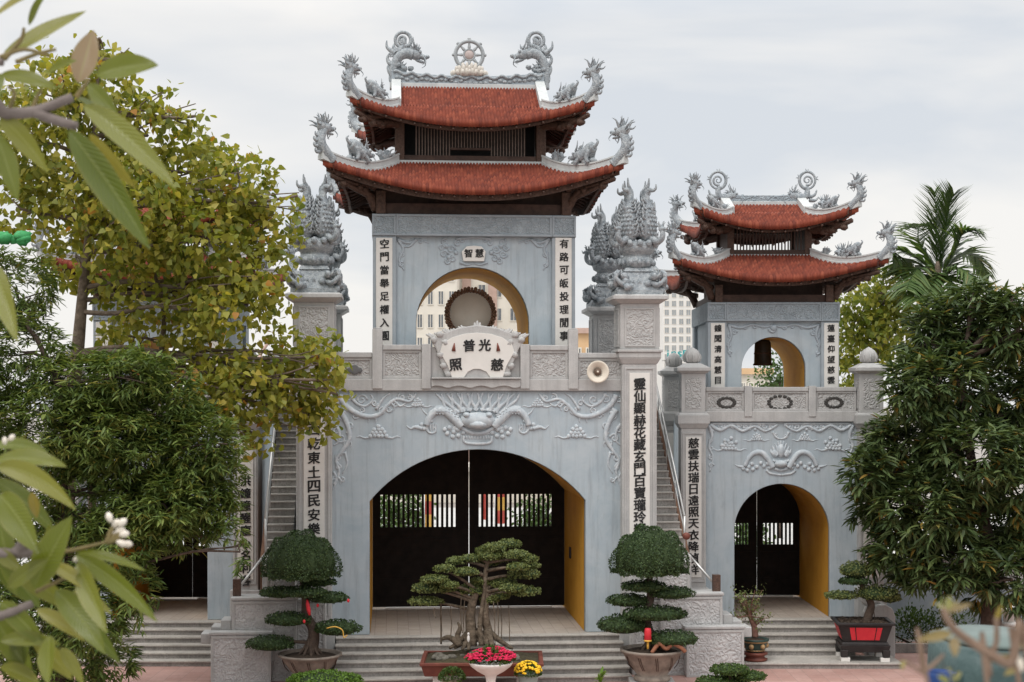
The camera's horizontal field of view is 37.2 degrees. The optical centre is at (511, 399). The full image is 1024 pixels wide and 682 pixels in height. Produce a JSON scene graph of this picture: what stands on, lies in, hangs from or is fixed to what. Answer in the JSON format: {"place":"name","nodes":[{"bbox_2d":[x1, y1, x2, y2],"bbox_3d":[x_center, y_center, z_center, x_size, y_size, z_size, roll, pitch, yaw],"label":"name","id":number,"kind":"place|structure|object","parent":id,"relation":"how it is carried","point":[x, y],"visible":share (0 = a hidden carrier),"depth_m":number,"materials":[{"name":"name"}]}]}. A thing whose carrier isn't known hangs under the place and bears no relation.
{"place":"outdoors","nodes":[
{"label":"outdoors","id":0,"kind":"place"},
{"bbox_2d":[416,279,459,346],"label":"apartment block","id":1,"kind":"structure","parent":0,"point":[431,316],"depth_m":150.00,"materials":[{"name":"beige paint"}]},
{"bbox_2d":[417,337,422,344],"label":"window","id":2,"kind":"structure","parent":1,"relation":"in","point":[419,339],"depth_m":149.90,"materials":[{"name":"grey glass"}]},
{"bbox_2d":[417,314,422,327],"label":"window","id":3,"kind":"structure","parent":1,"relation":"in","point":[419,316],"depth_m":149.90,"materials":[{"name":"grey glass"}]},
{"bbox_2d":[427,337,432,346],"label":"window","id":4,"kind":"structure","parent":1,"relation":"in","point":[429,341],"depth_m":149.94,"materials":[{"name":"grey glass"}]},
{"bbox_2d":[427,314,432,327],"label":"window","id":5,"kind":"structure","parent":1,"relation":"in","point":[429,316],"depth_m":149.94,"materials":[{"name":"grey glass"}]},
{"bbox_2d":[427,291,432,304],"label":"window","id":6,"kind":"structure","parent":1,"relation":"in","point":[430,297],"depth_m":149.94,"materials":[{"name":"grey glass"}]},
{"bbox_2d":[438,314,443,327],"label":"window","id":7,"kind":"structure","parent":1,"relation":"in","point":[440,316],"depth_m":149.94,"materials":[{"name":"grey glass"}]},
{"bbox_2d":[438,291,443,304],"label":"window","id":8,"kind":"structure","parent":1,"relation":"in","point":[440,293],"depth_m":149.94,"materials":[{"name":"grey glass"}]},
{"bbox_2d":[448,291,453,299],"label":"window","id":9,"kind":"structure","parent":1,"relation":"in","point":[450,293],"depth_m":149.94,"materials":[{"name":"grey glass"}]},
{"bbox_2d":[0,642,927,681],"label":"pavement","id":10,"kind":"structure","parent":0,"point":[907,673],"depth_m":39.26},
{"bbox_2d":[53,348,86,580],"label":"railing pillar","id":11,"kind":"structure","parent":10,"relation":"on","point":[78,500],"depth_m":42.21,"materials":[{"name":"grey stone"}]},
{"bbox_2d":[0,620,220,665],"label":"entrance steps","id":12,"kind":"structure","parent":10,"relation":"on","point":[173,635],"depth_m":41.32,"materials":[{"name":"stone"}]},
{"bbox_2d":[0,244,256,681],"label":"oleander tree","id":13,"kind":"object","parent":10,"relation":"on","point":[167,478],"visible":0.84,"depth_m":33.05,"materials":[{"name":"green plant"}]},
{"bbox_2d":[0,230,31,245],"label":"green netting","id":14,"kind":"object","parent":13,"relation":"on","point":[21,238],"visible":1,"depth_m":33.49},
{"bbox_2d":[88,209,237,681],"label":"bodhi tree","id":15,"kind":"object","parent":10,"relation":"on","point":[114,334],"visible":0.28,"depth_m":36.98,"materials":[{"name":"green plant"}]},
{"bbox_2d":[0,30,356,681],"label":"bodhi tree","id":16,"kind":"object","parent":10,"relation":"on","point":[269,384],"visible":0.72,"depth_m":35.66,"materials":[{"name":"green plant"}]},
{"bbox_2d":[209,568,325,681],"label":"carved block","id":17,"kind":"structure","parent":10,"relation":"on","point":[233,659],"depth_m":38.25,"materials":[{"name":"stone"}]},
{"bbox_2d":[230,346,265,615],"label":"railing pillar","id":18,"kind":"structure","parent":17,"relation":"on","point":[252,490],"depth_m":42.18,"materials":[{"name":"grey stone"}]},
{"bbox_2d":[201,392,295,643],"bbox_3d":[-7.024,2.467,41.899,2.200,7.366,7.050,0,0,-5],"label":"stairway","id":19,"kind":"object","parent":17,"relation":"on","point":[280,514],"visible":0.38,"depth_m":41.13,"materials":[{"name":"stone"}]},
{"bbox_2d":[244,528,363,673],"bbox_3d":[-5.124,5.140,37.591,2.942,3.920,2.000,0,0,0],"label":"potted cloud tree","id":20,"kind":"object","parent":10,"relation":"on","point":[306,560],"visible":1,"depth_m":37.21,"materials":[{"name":"green plant"}]},
{"bbox_2d":[285,174,344,671],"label":"gate pillar","id":21,"kind":"structure","parent":10,"relation":"on","point":[319,285],"depth_m":39.30,"materials":[{"name":"grey stone"}]},
{"bbox_2d":[285,669,363,681],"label":"ball shrub","id":22,"kind":"object","parent":10,"relation":"on","point":[321,675],"visible":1,"depth_m":35.35,"materials":[{"name":"green plant"}]},
{"bbox_2d":[437,666,466,681],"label":"budding shrub","id":23,"kind":"object","parent":10,"relation":"on","point":[447,677],"visible":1,"depth_m":35.46,"materials":[{"name":"green plant"}]},
{"bbox_2d":[308,30,635,659],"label":"temple gate","id":24,"kind":"structure","parent":10,"relation":"on","point":[468,178],"depth_m":40.76,"materials":[{"name":"stone"}]},
{"bbox_2d":[373,450,468,606],"bbox_3d":[-2.680,3.703,44.700,2.815,4.754,0.090,0,0,-5],"label":"door leaf","id":25,"kind":"structure","parent":24,"relation":"in","point":[402,555],"depth_m":44.67,"materials":[{"name":"black wood"}]},
{"bbox_2d":[444,286,496,329],"bbox_3d":[-1.195,-1.792,42.866,1.603,2.764,1.041,0,0,-5],"label":"temple drum","id":26,"kind":"object","parent":24,"relation":"in","point":[467,306],"visible":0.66,"depth_m":42.39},
{"bbox_2d":[469,450,563,605],"bbox_3d":[0.144,3.703,44.923,2.815,4.754,0.090,0,0,-5],"label":"door leaf","id":27,"kind":"structure","parent":24,"relation":"in","point":[491,472],"depth_m":44.91,"materials":[{"name":"black wood"}]},
{"bbox_2d":[587,361,608,382],"bbox_3d":[2.248,-0.737,40.053,0.590,0.590,0.290,0,0,-5],"label":"loudspeaker","id":28,"kind":"object","parent":24,"relation":"attached to","point":[597,371],"visible":1,"depth_m":39.95,"materials":[{"name":"beige plastic"}]},
{"bbox_2d":[407,537,543,681],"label":"bonsai tree","id":29,"kind":"object","parent":10,"relation":"on","point":[487,555],"visible":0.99,"depth_m":36.73,"materials":[{"name":"green plant"}]},
{"bbox_2d":[335,632,631,681],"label":"entrance steps","id":30,"kind":"structure","parent":10,"relation":"on","point":[393,658],"depth_m":38.97,"materials":[{"name":"stone"}]},
{"bbox_2d":[464,644,516,681],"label":"flower urn","id":31,"kind":"object","parent":10,"relation":"on","point":[491,662],"visible":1,"depth_m":34.94,"materials":[{"name":"white ceramic"}]},
{"bbox_2d":[514,660,541,681],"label":"chrysanthemum","id":32,"kind":"object","parent":10,"relation":"on","point":[529,675],"visible":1,"depth_m":35.41,"materials":[{"name":"yellow plant"}]},
{"bbox_2d":[594,666,606,681],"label":"seedling","id":33,"kind":"object","parent":10,"relation":"on","point":[602,674],"visible":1,"depth_m":35.99,"materials":[{"name":"green plant"}]},
{"bbox_2d":[606,178,668,665],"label":"gate pillar","id":34,"kind":"structure","parent":10,"relation":"on","point":[637,286],"depth_m":39.97,"materials":[{"name":"grey stone"}]},
{"bbox_2d":[596,523,698,681],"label":"potted cloud tree","id":35,"kind":"object","parent":10,"relation":"on","point":[650,553],"visible":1,"depth_m":37.17,"materials":[{"name":"green plant"}]},
{"bbox_2d":[629,559,745,676],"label":"carved block","id":36,"kind":"structure","parent":10,"relation":"on","point":[718,642],"depth_m":39.11,"materials":[{"name":"stone"}]},
{"bbox_2d":[674,347,710,588],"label":"railing pillar","id":37,"kind":"structure","parent":36,"relation":"on","point":[692,420],"depth_m":42.68,"materials":[{"name":"grey stone"}]},
{"bbox_2d":[657,386,751,636],"bbox_3d":[4.840,2.467,42.836,2.200,7.366,7.050,0,0,-5],"label":"stairway","id":38,"kind":"object","parent":36,"relation":"on","point":[669,515],"visible":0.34,"depth_m":41.75,"materials":[{"name":"stone"}]},
{"bbox_2d":[695,662,767,681],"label":"bonsai","id":39,"kind":"object","parent":10,"relation":"on","point":[734,672],"visible":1,"depth_m":36.33,"materials":[{"name":"green plant"}]},
{"bbox_2d":[650,169,898,617],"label":"side gate","id":40,"kind":"structure","parent":10,"relation":"on","point":[773,454],"depth_m":43.58,"materials":[{"name":"stone"}]},
{"bbox_2d":[734,491,756,594],"bbox_3d":[6.971,4.243,47.425,1.319,3.693,0.090,0,0,0],"label":"door leaf","id":41,"kind":"structure","parent":40,"relation":"in","point":[745,555],"depth_m":47.40,"materials":[{"name":"black wood"}]},
{"bbox_2d":[753,340,772,365],"bbox_3d":[7.491,-1.697,45.400,0.584,1.338,0.584,0,0,0],"label":"temple bell","id":42,"kind":"object","parent":40,"relation":"hanging from","point":[762,353],"visible":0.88,"depth_m":45.19,"materials":[{"name":"brown metal"}]},
{"bbox_2d":[757,484,798,594],"bbox_3d":[8.305,4.243,47.425,1.319,3.693,0.090,0,0,0],"label":"door leaf","id":43,"kind":"structure","parent":40,"relation":"in","point":[777,564],"depth_m":47.40,"materials":[{"name":"black wood"}]},
{"bbox_2d":[738,618,900,668],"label":"entrance steps","id":44,"kind":"structure","parent":10,"relation":"on","point":[801,643],"depth_m":41.46,"materials":[{"name":"stone"}]},
{"bbox_2d":[729,583,772,661],"bbox_3d":[6.302,5.899,40.481,1.462,2.082,0.952,0,0,0],"label":"glazed flower pot","id":45,"kind":"object","parent":44,"relation":"on","point":[755,645],"visible":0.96,"depth_m":40.37,"materials":[{"name":"green ceramic"}]},
{"bbox_2d":[824,560,901,661],"bbox_3d":[9.411,5.618,40.749,2.095,2.645,1.280,0,0,4],"label":"red planter","id":46,"kind":"object","parent":44,"relation":"on","point":[867,632],"visible":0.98,"depth_m":40.41,"materials":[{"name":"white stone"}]},
{"bbox_2d":[848,347,888,652],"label":"railing pillar","id":47,"kind":"structure","parent":10,"relation":"on","point":[866,371],"depth_m":42.70,"materials":[{"name":"grey stone"}]},
{"bbox_2d":[860,598,894,656],"bbox_3d":[10.097,6.166,42.150,0.903,1.867,0.700,0,0,0],"label":"scroll stone","id":48,"kind":"object","parent":10,"relation":"on","point":[882,609],"visible":0.29,"depth_m":41.80,"materials":[{"name":"grey stone"}]},
{"bbox_2d":[895,643,927,652],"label":"kerb","id":49,"kind":"structure","parent":10,"relation":"on","point":[906,647],"depth_m":42.60,"materials":[{"name":"stone"}]},
{"bbox_2d":[831,274,1023,625],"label":"mango tree","id":50,"kind":"object","parent":10,"relation":"on","point":[966,346],"visible":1,"depth_m":39.86,"materials":[{"name":"green plant"}]},
{"bbox_2d":[894,595,975,642],"bbox_3d":[11.992,6.399,43.659,2.883,1.597,1.512,0,0,0],"label":"hedge","id":51,"kind":"object","parent":10,"relation":"on","point":[915,619],"visible":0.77,"depth_m":43.63,"materials":[{"name":"green plant"}]},
{"bbox_2d":[1007,566,1023,622],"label":"shrub","id":52,"kind":"object","parent":10,"relation":"on","point":[1022,618],"visible":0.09,"depth_m":44.15,"materials":[{"name":"green plant"}]},
{"bbox_2d":[460,279,516,331],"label":"building","id":53,"kind":"structure","parent":0,"point":[505,318],"depth_m":158.00,"materials":[{"name":"beige paint"}]},
{"bbox_2d":[478,284,485,291],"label":"window","id":54,"kind":"structure","parent":53,"relation":"in","point":[480,286],"depth_m":157.94,"materials":[{"name":"grey glass"}]},
{"bbox_2d":[497,308,501,320],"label":"window","id":55,"kind":"structure","parent":53,"relation":"in","point":[499,310],"depth_m":157.94,"materials":[{"name":"grey glass"}]},
{"bbox_2d":[497,290,501,297],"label":"window","id":56,"kind":"structure","parent":53,"relation":"in","point":[499,295],"depth_m":157.94,"materials":[{"name":"grey glass"}]},
{"bbox_2d":[510,308,515,320],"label":"window","id":57,"kind":"structure","parent":53,"relation":"in","point":[512,316],"depth_m":157.94,"materials":[{"name":"grey glass"}]},
{"bbox_2d":[1,508,1014,625],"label":"street","id":58,"kind":"structure","parent":0,"point":[449,520],"depth_m":87.17,"materials":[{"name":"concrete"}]},
{"bbox_2d":[380,495,435,526],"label":"tree","id":59,"kind":"object","parent":58,"relation":"on","point":[391,512],"visible":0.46,"depth_m":65.57,"materials":[{"name":"green plant"}]},
{"bbox_2d":[424,495,430,526],"bbox_3d":[-3.203,5.079,58.006,0.331,4.042,0.107,0,0,0],"label":"banner","id":60,"kind":"object","parent":58,"relation":"on","point":[425,510],"visible":0.23,"depth_m":57.99,"materials":[{"name":"fabric"}]},
{"bbox_2d":[484,494,485,519],"bbox_3d":[-1.105,5.325,62.006,0.252,3.550,0.107,0,0,0],"label":"banner","id":61,"kind":"object","parent":58,"relation":"on","point":[484,506],"visible":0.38,"depth_m":62.00,"materials":[{"name":"fabric"}]},
{"bbox_2d":[498,494,504,523],"bbox_3d":[-0.455,5.003,58.006,0.422,4.195,0.107,0,0,0],"label":"banner","id":62,"kind":"object","parent":58,"relation":"on","point":[503,508],"visible":0.27,"depth_m":58.02,"materials":[{"name":"fabric"}]},
{"bbox_2d":[507,494,550,525],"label":"tree","id":63,"kind":"object","parent":58,"relation":"on","point":[517,521],"visible":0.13,"depth_m":67.52,"materials":[{"name":"green plant"}]},
{"bbox_2d":[735,523,775,543],"bbox_3d":[9.292,5.867,62.115,3.367,3.072,2.943,0,0,30],"label":"tree","id":64,"kind":"object","parent":58,"relation":"on","point":[747,534],"visible":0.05,"depth_m":61.51,"materials":[{"name":"green plant"}]},
{"bbox_2d":[747,351,782,537],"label":"tree","id":65,"kind":"object","parent":58,"relation":"on","point":[778,381],"visible":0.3,"depth_m":77.71,"materials":[{"name":"green plant"}]},
{"bbox_2d":[835,264,932,401],"bbox_3d":[12.477,0.948,53.930,4.063,12.307,4.804,0,0,-31],"label":"leafy tree","id":66,"kind":"object","parent":58,"relation":"on","point":[881,330],"visible":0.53,"depth_m":53.68,"materials":[{"name":"green plant"}]},
{"bbox_2d":[873,180,998,437],"bbox_3d":[14.535,-0.218,51.934,4.317,14.636,3.698,0,0,0],"label":"palm tree","id":67,"kind":"object","parent":58,"relation":"on","point":[918,284],"visible":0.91,"depth_m":51.82,"materials":[{"name":"green plant"}]},
{"bbox_2d":[0,0,1023,408],"label":"sky","id":68,"kind":"structure","parent":0,"point":[904,95],"materials":[{"name":"white"}]},
{"bbox_2d":[3,407,1023,641],"bbox_3d":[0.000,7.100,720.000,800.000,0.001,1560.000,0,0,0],"label":"ground","id":69,"kind":"structure","parent":0,"point":[979,454],"depth_m":135.41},
{"bbox_2d":[31,171,297,650],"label":"side gate","id":70,"kind":"structure","parent":69,"relation":"on","point":[200,585],"depth_m":44.00,"materials":[{"name":"stone"}]},
{"bbox_2d":[149,495,192,596],"bbox_3d":[-10.529,4.243,46.925,1.319,3.693,0.090,0,0,0],"label":"door leaf","id":71,"kind":"structure","parent":70,"relation":"in","point":[178,578],"depth_m":46.88,"materials":[{"name":"black wood"}]},
{"bbox_2d":[193,506,207,596],"bbox_3d":[-9.195,4.243,46.925,1.319,3.693,0.090,0,0,0],"label":"door leaf","id":72,"kind":"structure","parent":70,"relation":"in","point":[200,561],"depth_m":46.88,"materials":[{"name":"black wood"}]},
{"bbox_2d":[300,201,349,351],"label":"gate pillar","id":73,"kind":"structure","parent":69,"relation":"on","point":[338,253],"depth_m":44.57,"materials":[{"name":"grey stone"}]},
{"bbox_2d":[380,494,550,502],"bbox_3d":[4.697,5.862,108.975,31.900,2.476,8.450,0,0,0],"label":"long shophouse","id":74,"kind":"structure","parent":69,"relation":"on","point":[449,498],"depth_m":105.00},
{"bbox_2d":[577,328,588,352],"bbox_3d":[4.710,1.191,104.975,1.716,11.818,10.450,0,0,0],"label":"tan house","id":75,"kind":"structure","parent":69,"relation":"on","point":[583,340],"depth_m":100.00,"materials":[{"name":"beige paint"}]},
{"bbox_2d":[581,203,623,352],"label":"gate pillar","id":76,"kind":"structure","parent":69,"relation":"on","point":[598,310],"depth_m":45.24,"materials":[{"name":"grey stone"}]},
{"bbox_2d":[662,350,685,367],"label":"rooftop sign","id":77,"kind":"object","parent":69,"relation":"on","point":[679,352],"visible":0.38,"depth_m":119.84,"materials":[{"name":"metal"}]},
{"bbox_2d":[884,557,1022,637],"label":"garden wall","id":78,"kind":"structure","parent":69,"relation":"on","point":[917,603],"depth_m":45.20,"materials":[{"name":"grey stone"}]},
{"bbox_3d":[0.000,4.400,2.000,12.000,5.400,10.000,0,0,0],"label":"viewing terrace","id":79,"kind":"object","parent":69,"relation":"on","visible":0},
{"bbox_2d":[0,0,175,681],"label":"plumeria tree","id":80,"kind":"object","parent":79,"relation":"on","point":[82,608],"visible":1,"depth_m":3.88,"materials":[{"name":"green plant"}]},
{"bbox_2d":[928,669,956,681],"bbox_3d":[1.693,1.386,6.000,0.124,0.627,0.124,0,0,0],"label":"blue tub","id":81,"kind":"object","parent":79,"relation":"on","point":[933,674],"visible":0.62,"depth_m":5.97,"materials":[{"name":"plastic"}]},
{"bbox_2d":[901,596,1023,681],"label":"potted euphorbia","id":82,"kind":"object","parent":79,"relation":"on","point":[1013,661],"visible":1,"depth_m":2.10,"materials":[{"name":"brown plant"}]},
{"bbox_2d":[927,624,1023,681],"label":"covered tank","id":83,"kind":"object","parent":79,"relation":"on","point":[966,661],"visible":0.57,"depth_m":5.99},
{"bbox_2d":[658,352,681,470],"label":"railing pillar","id":84,"kind":"structure","parent":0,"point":[670,391],"depth_m":47.55,"materials":[{"name":"grey stone"}]},
{"bbox_2d":[657,290,698,427],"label":"tower block","id":85,"kind":"structure","parent":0,"point":[676,322],"depth_m":330.00,"materials":[{"name":"white concrete"}]},
{"bbox_2d":[664,336,668,341],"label":"window","id":86,"kind":"structure","parent":85,"relation":"in","point":[666,338],"depth_m":329.98,"materials":[{"name":"grey glass"}]},
{"bbox_2d":[664,327,668,332],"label":"window","id":87,"kind":"structure","parent":85,"relation":"in","point":[666,329],"depth_m":329.98,"materials":[{"name":"grey glass"}]},
{"bbox_2d":[664,318,668,323],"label":"window","id":88,"kind":"structure","parent":85,"relation":"in","point":[666,320],"depth_m":329.98,"materials":[{"name":"grey glass"}]},
{"bbox_2d":[664,309,668,315],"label":"window","id":89,"kind":"structure","parent":85,"relation":"in","point":[666,311],"depth_m":329.98,"materials":[{"name":"grey glass"}]},
{"bbox_2d":[664,301,668,306],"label":"window","id":90,"kind":"structure","parent":85,"relation":"in","point":[666,303],"depth_m":329.98,"materials":[{"name":"grey glass"}]},
{"bbox_2d":[679,336,683,341],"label":"window","id":91,"kind":"structure","parent":85,"relation":"in","point":[681,338],"depth_m":329.98,"materials":[{"name":"grey glass"}]},
{"bbox_2d":[679,327,683,332],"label":"window","id":92,"kind":"structure","parent":85,"relation":"in","point":[681,329],"depth_m":329.98,"materials":[{"name":"grey glass"}]},
{"bbox_2d":[679,318,683,323],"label":"window","id":93,"kind":"structure","parent":85,"relation":"in","point":[681,320],"depth_m":329.98,"materials":[{"name":"grey glass"}]},
{"bbox_2d":[679,309,683,315],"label":"window","id":94,"kind":"structure","parent":85,"relation":"in","point":[681,311],"depth_m":329.98,"materials":[{"name":"grey glass"}]},
{"bbox_2d":[679,301,683,306],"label":"window","id":95,"kind":"structure","parent":85,"relation":"in","point":[681,303],"depth_m":329.98,"materials":[{"name":"grey glass"}]},
{"bbox_2d":[686,336,690,341],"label":"window","id":96,"kind":"structure","parent":85,"relation":"in","point":[688,338],"depth_m":329.98,"materials":[{"name":"grey glass"}]},
{"bbox_2d":[686,327,690,332],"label":"window","id":97,"kind":"structure","parent":85,"relation":"in","point":[688,329],"depth_m":329.94,"materials":[{"name":"grey glass"}]},
{"bbox_2d":[686,318,690,323],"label":"window","id":98,"kind":"structure","parent":85,"relation":"in","point":[688,320],"depth_m":329.94,"materials":[{"name":"grey glass"}]},
{"bbox_2d":[686,309,690,315],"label":"window","id":99,"kind":"structure","parent":85,"relation":"in","point":[688,311],"depth_m":329.90,"materials":[{"name":"grey glass"}]},
{"bbox_2d":[742,368,773,386],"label":"cream house","id":100,"kind":"structure","parent":0,"point":[746,372],"depth_m":89.95,"materials":[{"name":"beige paint"}]},
{"bbox_2d":[1002,605,1015,627],"bbox_3d":[14.185,6.471,43.400,0.560,1.258,0.560,0,0,0],"label":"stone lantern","id":101,"kind":"object","parent":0,"point":[1010,622],"visible":0.3,"depth_m":43.27,"materials":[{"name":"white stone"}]}
]}

